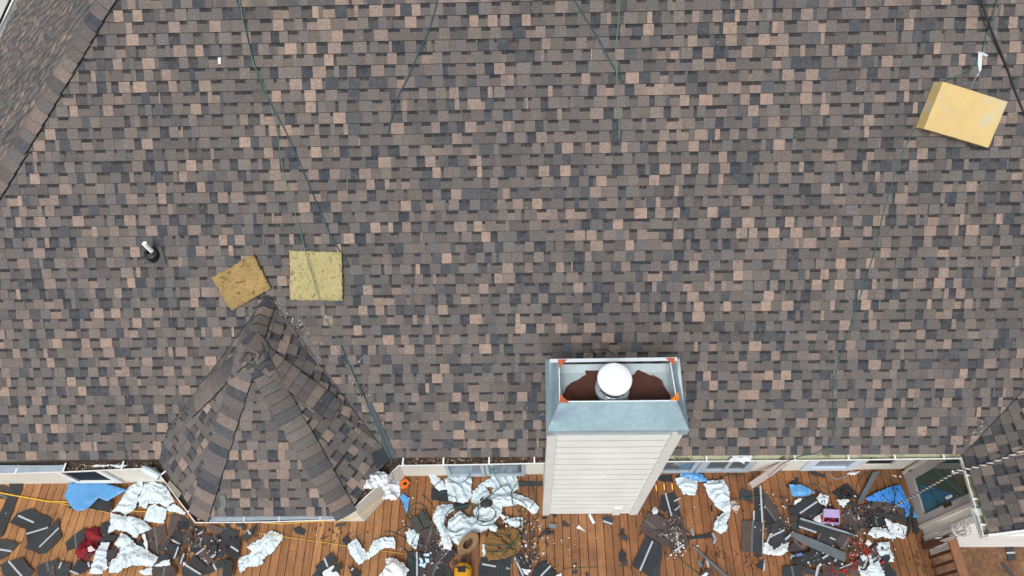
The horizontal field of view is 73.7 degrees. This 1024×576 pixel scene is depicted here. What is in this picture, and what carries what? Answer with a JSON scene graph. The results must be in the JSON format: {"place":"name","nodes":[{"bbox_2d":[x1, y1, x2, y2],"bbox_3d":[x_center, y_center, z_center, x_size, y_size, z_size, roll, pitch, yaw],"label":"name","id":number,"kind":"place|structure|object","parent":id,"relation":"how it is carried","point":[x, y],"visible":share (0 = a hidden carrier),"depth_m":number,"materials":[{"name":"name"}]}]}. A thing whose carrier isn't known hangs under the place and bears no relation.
{"place":"outdoors","nodes":[
{"label":"outdoors","id":0,"kind":"place"},
{"bbox_2d":[55,14,989,447],"bbox_3d":[-0.122,-0.506,8.477,12.875,3.919,4.021,-1,59,1],"label":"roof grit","id":1,"kind":"object","parent":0,"point":[387,420],"visible":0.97,"depth_m":8.87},
{"bbox_2d":[322,478,1023,575],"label":"ground","id":2,"kind":"structure","parent":0,"point":[983,561],"depth_m":10.98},
{"bbox_2d":[0,0,1023,546],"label":"house","id":3,"kind":"structure","parent":2,"relation":"on","point":[530,250],"depth_m":8.46,"materials":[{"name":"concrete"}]},
{"bbox_2d":[56,471,122,482],"bbox_3d":[-6.903,2.789,10.650,0.770,1.780,0.035,-1,59,1],"label":"window","id":4,"kind":"structure","parent":3,"relation":"in","point":[99,476],"depth_m":11.17,"materials":[{"name":"white paint"}]},
{"bbox_2d":[141,465,160,479],"bbox_3d":[-4.858,2.486,9.200,0.268,0.152,0.106,23,62,15],"label":"plastic sleeve","id":5,"kind":"object","parent":3,"relation":"attached to","point":[151,472],"visible":1,"depth_m":9.16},
{"bbox_2d":[142,241,165,263],"bbox_3d":[-4.497,-0.471,8.514,0.279,0.332,0.202,-1,59,1],"label":"vent pipe","id":6,"kind":"object","parent":3,"relation":"on","point":[153,254],"visible":1,"depth_m":8.55,"materials":[{"name":"black metal"}]},
{"bbox_2d":[211,254,270,309],"bbox_3d":[-3.410,-0.063,8.623,0.719,0.542,0.409,-19,60,-9],"label":"foam cushion","id":7,"kind":"object","parent":3,"relation":"on","point":[241,282],"visible":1,"depth_m":8.59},
{"bbox_2d":[236,0,349,265],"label":"rope","id":8,"kind":"object","parent":3,"relation":"on","point":[289,140],"visible":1,"depth_m":8.23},
{"bbox_2d":[239,0,391,462],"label":"rope","id":9,"kind":"object","parent":3,"relation":"on","point":[298,223],"visible":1,"depth_m":8.43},
{"bbox_2d":[289,250,342,300],"bbox_3d":[-2.467,-0.153,8.581,0.705,0.506,0.513,-1,59,1],"label":"foam cushion","id":10,"kind":"object","parent":3,"relation":"on","point":[326,269],"visible":1,"depth_m":8.55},
{"bbox_2d":[65,456,692,520],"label":"gutter litter","id":11,"kind":"object","parent":3,"relation":"on","point":[438,462],"visible":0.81,"depth_m":9.22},
{"bbox_2d":[366,401,395,458],"bbox_3d":[-1.734,1.902,9.075,0.088,0.605,0.656,-24,61,-12],"label":"valley felt","id":12,"kind":"object","parent":3,"relation":"attached to","point":[390,448],"visible":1,"depth_m":9.07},
{"bbox_2d":[371,448,390,468],"bbox_3d":[-1.744,2.264,9.099,0.249,0.201,0.185,-29,63,-15],"label":"loose shingle","id":13,"kind":"object","parent":3,"relation":"on","point":[380,457],"visible":1,"depth_m":9.10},
{"bbox_2d":[363,471,400,500],"bbox_3d":[-1.710,2.573,8.917,0.526,0.142,0.400,-1,59,1],"label":"plastic wrap","id":14,"kind":"object","parent":3,"relation":"on","point":[388,485],"visible":1,"depth_m":8.94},
{"bbox_2d":[388,0,437,133],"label":"rope","id":15,"kind":"object","parent":3,"relation":"hanging from","point":[412,66],"visible":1,"depth_m":8.01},
{"bbox_2d":[444,465,485,476],"bbox_3d":[-0.775,2.630,10.552,0.630,1.950,0.035,-1,59,1],"label":"patio door","id":16,"kind":"structure","parent":3,"relation":"in","point":[475,470],"depth_m":11.16,"materials":[{"name":"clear glass"}]},
{"bbox_2d":[485,464,524,475],"bbox_3d":[-0.125,2.617,10.540,0.630,1.950,0.035,-1,59,1],"label":"patio door","id":17,"kind":"structure","parent":3,"relation":"in","point":[499,470],"depth_m":11.17,"materials":[{"name":"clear glass"}]},
{"bbox_2d":[574,0,627,88],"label":"rope","id":18,"kind":"object","parent":3,"relation":"on","point":[623,82],"visible":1,"depth_m":7.91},
{"bbox_2d":[661,462,699,472],"bbox_3d":[2.584,2.557,10.481,0.750,1.920,0.035,-1,59,1],"label":"sliding door","id":19,"kind":"structure","parent":3,"relation":"in","point":[670,467],"depth_m":11.10,"materials":[{"name":"clear glass"}]},
{"bbox_2d":[695,462,757,472],"bbox_3d":[3.438,2.540,10.466,0.880,1.920,0.035,-1,59,1],"label":"sliding door","id":20,"kind":"structure","parent":3,"relation":"in","point":[704,467],"depth_m":11.08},
{"bbox_2d":[748,462,787,488],"bbox_3d":[4.120,3.002,10.998,0.519,0.560,0.100,-24,61,-12],"label":"downspout","id":21,"kind":"object","parent":3,"relation":"attached to","point":[761,478],"visible":0.77,"depth_m":10.99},
{"bbox_2d":[800,461,863,470],"bbox_3d":[5.138,2.502,10.429,0.840,1.900,0.035,-1,59,1],"label":"window","id":22,"kind":"structure","parent":3,"relation":"in","point":[810,465],"depth_m":11.08,"materials":[{"name":"clear glass"}]},
{"bbox_2d":[858,460,899,465],"bbox_3d":[5.845,2.431,10.322,0.540,1.680,0.035,-1,59,1],"label":"window","id":23,"kind":"structure","parent":3,"relation":"in","point":[871,462],"depth_m":10.95,"materials":[{"name":"clear glass"}]},
{"bbox_2d":[803,0,997,455],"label":"hose","id":24,"kind":"object","parent":3,"relation":"on","point":[878,237],"visible":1,"depth_m":8.39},
{"bbox_2d":[902,459,972,528],"bbox_3d":[6.419,2.890,10.158,0.116,2.100,0.910,-1,59,1],"label":"door","id":25,"kind":"structure","parent":3,"relation":"in","point":[949,497],"depth_m":10.39,"materials":[{"name":"glass"}]},
{"bbox_2d":[934,514,973,541],"bbox_3d":[5.937,3.241,9.119,0.218,1.061,0.216,-1,59,1],"label":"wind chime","id":26,"kind":"object","parent":3,"relation":"hanging from","point":[956,533],"visible":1,"depth_m":9.10,"materials":[{"name":"silver metal"}]},
{"bbox_2d":[915,82,1006,146],"bbox_3d":[5.226,-2.013,7.944,0.901,0.606,0.495,10,60,8],"label":"foam cushion","id":27,"kind":"object","parent":3,"relation":"on","point":[961,114],"visible":1,"depth_m":7.89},
{"bbox_2d":[954,448,1023,472],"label":"rope","id":28,"kind":"object","parent":3,"relation":"on","point":[992,462],"visible":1,"depth_m":8.74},
{"bbox_3d":[5.814,2.410,8.961,0.075,0.015,0.030,-1,59,1],"label":"rope clamp","id":29,"kind":"object","parent":28,"relation":"attached to","visible":0},
{"bbox_2d":[893,473,955,507],"bbox_3d":[5.977,2.966,9.966,0.319,2.296,0.037,-18,60,-9],"label":"rope","id":30,"kind":"object","parent":29,"relation":"hanging from","point":[926,488],"visible":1,"depth_m":9.84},
{"bbox_2d":[980,0,1023,116],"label":"cable","id":31,"kind":"object","parent":3,"relation":"attached to","point":[1001,55],"visible":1,"depth_m":7.84,"materials":[{"name":"black rubber"}]},
{"bbox_2d":[332,473,936,574],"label":"deck frame","id":32,"kind":"object","parent":2,"relation":"on","point":[628,531],"visible":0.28,"depth_m":10.98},
{"bbox_2d":[0,469,934,575],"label":"deck","id":33,"kind":"structure","parent":32,"relation":"on","point":[280,560],"depth_m":10.96,"materials":[{"name":"brown wood"}]},
{"bbox_2d":[0,540,19,559],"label":"shingle scrap","id":34,"kind":"object","parent":33,"relation":"on","point":[7,547],"visible":1,"depth_m":10.99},
{"bbox_2d":[0,483,21,536],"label":"felt strip","id":35,"kind":"object","parent":33,"relation":"on","point":[10,501],"visible":1,"depth_m":11.35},
{"bbox_2d":[0,557,33,575],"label":"shingle scrap","id":36,"kind":"object","parent":33,"relation":"on","point":[17,567],"visible":1,"depth_m":10.81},
{"bbox_2d":[9,508,49,528],"bbox_3d":[-7.924,3.793,11.231,0.648,0.017,0.333,-1,59,1],"label":"shingle scrap","id":37,"kind":"object","parent":33,"relation":"on","point":[25,519],"visible":1,"depth_m":11.23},
{"bbox_2d":[26,519,51,542],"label":"shingle scrap","id":38,"kind":"object","parent":33,"relation":"on","point":[35,532],"visible":1,"depth_m":11.13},
{"bbox_2d":[25,518,60,553],"bbox_3d":[-7.566,4.019,11.073,0.548,0.020,0.564,-1,59,1],"label":"shingle scrap","id":39,"kind":"object","parent":33,"relation":"on","point":[47,540],"visible":1,"depth_m":11.03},
{"bbox_2d":[37,559,57,575],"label":"shingle scrap","id":40,"kind":"object","parent":33,"relation":"on","point":[43,569],"visible":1,"depth_m":10.80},
{"bbox_2d":[56,562,70,575],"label":"shingle scrap","id":41,"kind":"object","parent":33,"relation":"on","point":[63,569],"visible":1,"depth_m":10.79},
{"bbox_2d":[65,527,84,550],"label":"shingle scrap","id":42,"kind":"object","parent":33,"relation":"on","point":[74,541],"visible":1,"depth_m":11.00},
{"bbox_2d":[69,559,91,574],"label":"shingle scrap","id":43,"kind":"object","parent":33,"relation":"on","point":[79,567],"visible":1,"depth_m":10.78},
{"bbox_2d":[75,526,101,559],"bbox_3d":[-6.795,4.083,10.946,0.394,0.149,0.523,-1,59,1],"label":"jacket","id":44,"kind":"object","parent":33,"relation":"on","point":[87,547],"visible":1,"depth_m":10.96,"materials":[{"name":"red fabric"}]},
{"bbox_2d":[68,499,111,512],"bbox_3d":[-6.952,3.596,11.261,0.731,0.019,0.233,-1,59,1],"label":"felt strip","id":45,"kind":"object","parent":33,"relation":"on","point":[100,505],"visible":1,"depth_m":11.26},
{"bbox_2d":[64,483,125,510],"bbox_3d":[-6.921,3.455,11.301,1.065,0.038,0.484,-1,59,1],"label":"tarp piece","id":46,"kind":"object","parent":33,"relation":"on","point":[80,496],"visible":1,"depth_m":11.33,"materials":[{"name":"plastic"}]},
{"bbox_2d":[89,542,109,573],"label":"house wrap piece","id":47,"kind":"object","parent":33,"relation":"on","point":[99,565],"visible":1,"depth_m":10.75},
{"bbox_2d":[111,482,143,515],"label":"house wrap piece","id":48,"kind":"object","parent":33,"relation":"on","point":[127,503],"visible":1,"depth_m":11.30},
{"bbox_2d":[107,512,151,537],"bbox_3d":[-6.222,3.842,11.073,0.771,0.089,0.414,-1,59,1],"label":"house wrap piece","id":49,"kind":"object","parent":33,"relation":"on","point":[134,527],"visible":1,"depth_m":11.06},
{"bbox_2d":[108,533,158,572],"bbox_3d":[-5.984,4.201,10.834,0.798,0.092,0.617,-1,59,1],"label":"house wrap piece","id":50,"kind":"object","parent":33,"relation":"on","point":[131,553],"visible":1,"depth_m":10.79,"materials":[{"name":"plastic"}]},
{"bbox_2d":[144,524,166,554],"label":"shingle scrap","id":51,"kind":"object","parent":33,"relation":"on","point":[158,535],"visible":1,"depth_m":11.03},
{"bbox_2d":[144,504,166,522],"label":"house wrap piece","id":52,"kind":"object","parent":33,"relation":"on","point":[155,513],"visible":1,"depth_m":11.18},
{"bbox_2d":[138,481,173,508],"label":"house wrap piece","id":53,"kind":"object","parent":33,"relation":"on","point":[152,492],"visible":0.95,"depth_m":11.31,"materials":[{"name":"plastic"}]},
{"bbox_2d":[152,566,175,575],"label":"shingle scrap","id":54,"kind":"object","parent":33,"relation":"on","point":[166,571],"visible":1,"depth_m":10.68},
{"bbox_2d":[167,513,180,534],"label":"shingle scrap","id":55,"kind":"object","parent":33,"relation":"on","point":[173,523],"visible":1,"depth_m":11.15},
{"bbox_2d":[189,557,205,573],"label":"shingle scrap","id":56,"kind":"object","parent":33,"relation":"on","point":[194,562],"visible":1,"depth_m":10.73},
{"bbox_2d":[182,563,201,575],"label":"shingle scrap","id":57,"kind":"object","parent":56,"relation":"on","point":[188,569],"visible":1,"depth_m":10.66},
{"bbox_2d":[203,559,224,575],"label":"shingle scrap","id":58,"kind":"object","parent":56,"relation":"on","point":[214,567],"visible":1,"depth_m":10.68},
{"bbox_2d":[215,527,238,557],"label":"shingle scrap","id":59,"kind":"object","parent":33,"relation":"on","point":[225,534],"visible":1,"depth_m":10.97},
{"bbox_2d":[221,558,232,575],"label":"shingle scrap","id":60,"kind":"object","parent":33,"relation":"on","point":[226,569],"visible":1,"depth_m":10.68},
{"bbox_2d":[226,537,239,560],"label":"shingle scrap","id":61,"kind":"object","parent":33,"relation":"on","point":[233,550],"visible":1,"depth_m":10.84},
{"bbox_2d":[238,530,282,572],"bbox_3d":[-4.021,4.178,10.831,0.693,0.079,0.665,-1,59,1],"label":"house wrap piece","id":62,"kind":"object","parent":33,"relation":"on","point":[264,547],"visible":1,"depth_m":10.84,"materials":[{"name":"plastic"}]},
{"bbox_2d":[315,552,336,573],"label":"shingle scrap","id":63,"kind":"object","parent":33,"relation":"on","point":[328,561],"visible":1,"depth_m":10.72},
{"bbox_2d":[347,538,367,563],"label":"house wrap piece","id":64,"kind":"object","parent":33,"relation":"on","point":[357,552],"visible":1,"depth_m":10.79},
{"bbox_2d":[366,537,395,558],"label":"house wrap piece","id":65,"kind":"object","parent":33,"relation":"on","point":[377,545],"visible":1,"depth_m":10.84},
{"bbox_2d":[379,558,408,575],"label":"house wrap piece","id":66,"kind":"object","parent":33,"relation":"on","point":[394,567],"visible":1,"depth_m":10.58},
{"bbox_2d":[405,529,418,548],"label":"house wrap piece","id":67,"kind":"object","parent":33,"relation":"on","point":[411,535],"visible":1,"depth_m":10.90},
{"bbox_2d":[406,552,432,575],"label":"shingle scrap","id":68,"kind":"object","parent":33,"relation":"on","point":[416,563],"visible":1,"depth_m":10.72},
{"bbox_2d":[420,545,447,575],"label":"shingle scrap","id":69,"kind":"object","parent":68,"relation":"on","point":[429,568],"visible":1,"depth_m":10.74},
{"bbox_2d":[416,525,438,550],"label":"shingle scrap","id":70,"kind":"object","parent":33,"relation":"on","point":[425,536],"visible":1,"depth_m":10.92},
{"bbox_2d":[431,488,447,501],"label":"scrap","id":71,"kind":"object","parent":33,"relation":"on","point":[442,497],"visible":1,"depth_m":11.27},
{"bbox_2d":[433,504,454,545],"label":"house wrap piece","id":72,"kind":"object","parent":33,"relation":"on","point":[440,512],"visible":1,"depth_m":10.99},
{"bbox_2d":[432,549,457,575],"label":"membrane strip","id":73,"kind":"object","parent":33,"relation":"on","point":[452,553],"visible":0.99,"depth_m":10.69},
{"bbox_2d":[445,476,471,503],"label":"house wrap piece","id":74,"kind":"object","parent":33,"relation":"on","point":[461,493],"visible":0.92,"depth_m":11.26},
{"bbox_2d":[454,555,471,575],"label":"gas tank","id":75,"kind":"object","parent":33,"relation":"on","point":[463,568],"visible":1,"depth_m":10.43,"materials":[{"name":"metal"}]},
{"bbox_2d":[5,475,926,575],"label":"debris litter","id":76,"kind":"object","parent":33,"relation":"on","point":[190,543],"visible":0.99,"depth_m":10.81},
{"bbox_2d":[457,532,478,555],"bbox_3d":[-0.694,4.022,10.740,0.236,0.257,0.405,34,66,20],"label":"straw hat","id":77,"kind":"object","parent":33,"relation":"on","point":[466,546],"visible":1,"depth_m":10.77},
{"bbox_2d":[448,511,497,544],"bbox_3d":[-0.634,3.818,10.887,0.819,0.136,0.553,-1,59,1],"label":"house wrap piece","id":78,"kind":"object","parent":33,"relation":"on","point":[459,520],"visible":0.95,"depth_m":10.91,"materials":[{"name":"plastic"}]},
{"bbox_2d":[471,482,489,503],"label":"house wrap piece","id":79,"kind":"object","parent":33,"relation":"on","point":[480,492],"visible":1,"depth_m":11.22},
{"bbox_2d":[473,504,501,522],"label":"house wrap piece","id":80,"kind":"object","parent":33,"relation":"on","point":[488,512],"visible":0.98,"depth_m":11.05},
{"bbox_2d":[478,556,511,575],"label":"shingle scrap","id":81,"kind":"object","parent":33,"relation":"on","point":[487,567],"visible":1,"depth_m":10.66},
{"bbox_2d":[483,476,518,493],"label":"house wrap piece","id":82,"kind":"object","parent":33,"relation":"on","point":[510,481],"visible":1,"depth_m":11.30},
{"bbox_2d":[484,527,521,560],"bbox_3d":[-0.164,4.031,10.819,0.658,0.094,0.515,-28,62,-14],"label":"foam pad","id":83,"kind":"object","parent":33,"relation":"on","point":[494,538],"visible":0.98,"depth_m":10.80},
{"bbox_2d":[487,492,538,515],"bbox_3d":[0.002,3.510,11.109,0.885,0.105,0.384,-1,59,1],"label":"house wrap piece","id":84,"kind":"object","parent":33,"relation":"on","point":[498,500],"visible":0.98,"depth_m":11.12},
{"bbox_2d":[514,551,529,575],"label":"shingle scrap","id":85,"kind":"object","parent":33,"relation":"on","point":[521,564],"visible":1,"depth_m":10.66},
{"bbox_2d":[531,560,556,575],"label":"shingle scrap","id":86,"kind":"object","parent":33,"relation":"on","point":[544,568],"visible":1,"depth_m":10.59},
{"bbox_2d":[632,536,661,575],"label":"shingle scrap","id":87,"kind":"object","parent":33,"relation":"on","point":[648,557],"visible":1,"depth_m":10.68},
{"bbox_2d":[640,512,687,547],"bbox_3d":[2.411,3.858,10.889,0.746,0.030,0.556,-1,59,1],"label":"shingle scrap","id":88,"kind":"object","parent":33,"relation":"on","point":[652,523],"visible":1,"depth_m":10.89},
{"bbox_2d":[659,492,680,516],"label":"shingle scrap","id":89,"kind":"object","parent":33,"relation":"on","point":[668,504],"visible":1,"depth_m":11.09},
{"bbox_2d":[675,476,697,495],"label":"house wrap piece","id":90,"kind":"object","parent":33,"relation":"on","point":[687,486],"visible":1,"depth_m":11.16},
{"bbox_2d":[680,472,708,481],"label":"tarp piece","id":91,"kind":"object","parent":33,"relation":"on","point":[696,476],"visible":1,"depth_m":11.23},
{"bbox_2d":[703,479,730,533],"bbox_3d":[3.330,3.502,10.973,0.420,0.079,0.878,-1,59,1],"label":"house wrap piece","id":92,"kind":"object","parent":33,"relation":"on","point":[718,492],"visible":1,"depth_m":11.03,"materials":[{"name":"plastic"}]},
{"bbox_2d":[741,520,751,551],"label":"shingle scrap","id":93,"kind":"object","parent":33,"relation":"on","point":[746,535],"visible":1,"depth_m":10.80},
{"bbox_2d":[751,521,762,553],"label":"shingle scrap","id":94,"kind":"object","parent":33,"relation":"on","point":[756,541],"visible":1,"depth_m":10.78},
{"bbox_2d":[754,488,764,521],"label":"shingle scrap","id":95,"kind":"object","parent":33,"relation":"on","point":[757,507],"visible":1,"depth_m":11.05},
{"bbox_2d":[763,542,788,555],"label":"house wrap piece","id":96,"kind":"object","parent":33,"relation":"on","point":[768,549],"visible":1,"depth_m":10.65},
{"bbox_2d":[762,491,791,533],"bbox_3d":[4.263,3.628,10.976,0.352,0.025,0.728,-1,59,1],"label":"shingle scrap","id":97,"kind":"object","parent":33,"relation":"on","point":[775,512],"visible":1,"depth_m":10.99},
{"bbox_2d":[767,529,790,548],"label":"shingle scrap","id":98,"kind":"object","parent":33,"relation":"on","point":[777,540],"visible":1,"depth_m":10.75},
{"bbox_2d":[782,565,802,575],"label":"shingle scrap","id":99,"kind":"object","parent":33,"relation":"on","point":[795,570],"visible":1,"depth_m":10.50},
{"bbox_2d":[789,484,812,496],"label":"tarp piece","id":100,"kind":"object","parent":33,"relation":"on","point":[799,490],"visible":1,"depth_m":11.06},
{"bbox_2d":[788,495,822,518],"bbox_3d":[4.707,3.516,10.964,0.579,0.014,0.372,-1,59,1],"label":"shingle scrap","id":101,"kind":"object","parent":33,"relation":"on","point":[811,506],"visible":1,"depth_m":10.95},
{"bbox_2d":[792,549,843,565],"bbox_3d":[4.738,4.186,10.583,0.802,0.023,0.290,-1,59,1],"label":"shingle scrap","id":102,"kind":"object","parent":33,"relation":"on","point":[814,561],"visible":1,"depth_m":10.57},
{"bbox_2d":[791,532,846,561],"bbox_3d":[4.750,4.003,10.607,0.848,0.006,0.142,21,62,14],"label":"metal flashing","id":103,"kind":"object","parent":33,"relation":"on","point":[825,548],"visible":1,"depth_m":10.60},
{"bbox_2d":[798,518,858,536],"bbox_3d":[4.981,3.784,10.759,0.928,0.039,0.251,4,59,4],"label":"shingle scrap","id":104,"kind":"object","parent":33,"relation":"on","point":[811,527],"visible":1,"depth_m":10.77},
{"bbox_2d":[817,533,839,545],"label":"shingle scrap","id":105,"kind":"object","parent":33,"relation":"on","point":[829,538],"visible":1,"depth_m":10.70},
{"bbox_2d":[821,509,839,525],"bbox_3d":[5.058,3.636,10.833,0.353,0.182,0.223,-1,59,1],"label":"storage tub","id":106,"kind":"object","parent":33,"relation":"on","point":[831,516],"visible":1,"depth_m":10.77,"materials":[{"name":"purple plastic"}]},
{"bbox_2d":[822,563,851,575],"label":"shingle scrap","id":107,"kind":"object","parent":33,"relation":"on","point":[827,569],"visible":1,"depth_m":10.48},
{"bbox_2d":[832,483,858,498],"bbox_3d":[5.426,3.357,11.064,0.356,0.056,0.282,-25,61,-13],"label":"vent flashing","id":108,"kind":"object","parent":33,"relation":"on","point":[846,491],"visible":1,"depth_m":11.10,"materials":[{"name":"black metal"}]},
{"bbox_2d":[842,509,864,532],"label":"shingle scrap","id":109,"kind":"object","parent":33,"relation":"on","point":[851,519],"visible":1,"depth_m":10.89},
{"bbox_2d":[857,471,878,503],"bbox_3d":[5.797,3.239,11.122,0.076,0.020,0.713,35,66,20],"label":"metal flashing","id":110,"kind":"object","parent":33,"relation":"on","point":[872,478],"visible":1,"depth_m":11.11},
{"bbox_2d":[858,553,884,575],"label":"house wrap piece","id":111,"kind":"object","parent":33,"relation":"on","point":[875,569],"visible":1,"depth_m":10.46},
{"bbox_2d":[864,513,885,527],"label":"shingle scrap","id":112,"kind":"object","parent":33,"relation":"on","point":[879,522],"visible":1,"depth_m":10.87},
{"bbox_2d":[868,527,895,538],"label":"house wrap piece","id":113,"kind":"object","parent":33,"relation":"on","point":[881,532],"visible":1,"depth_m":10.72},
{"bbox_2d":[860,501,904,515],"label":"shingle scrap","id":114,"kind":"object","parent":33,"relation":"on","point":[889,507],"visible":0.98,"depth_m":10.98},
{"bbox_2d":[845,501,906,522],"bbox_3d":[5.816,3.584,10.935,0.963,0.025,0.321,2,59,3],"label":"shingle scrap","id":115,"kind":"object","parent":114,"relation":"on","point":[901,518],"visible":1,"depth_m":10.90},
{"bbox_2d":[877,542,893,561],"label":"house wrap piece","id":116,"kind":"object","parent":33,"relation":"on","point":[886,551],"visible":1,"depth_m":10.61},
{"bbox_2d":[866,485,910,516],"bbox_3d":[6.050,3.427,10.987,0.705,0.045,0.509,-1,59,1],"label":"tarp piece","id":117,"kind":"object","parent":33,"relation":"on","point":[887,494],"visible":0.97,"depth_m":11.02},
{"bbox_2d":[880,555,896,575],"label":"felt strip","id":118,"kind":"object","parent":33,"relation":"on","point":[888,569],"visible":1,"depth_m":10.48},
{"bbox_2d":[885,518,906,538],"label":"house wrap piece","id":119,"kind":"object","parent":33,"relation":"on","point":[898,530],"visible":1,"depth_m":10.75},
{"bbox_2d":[921,532,968,575],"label":"deck railing","id":120,"kind":"object","parent":33,"relation":"on","point":[954,550],"visible":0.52,"depth_m":10.00,"materials":[{"name":"brown wood"}]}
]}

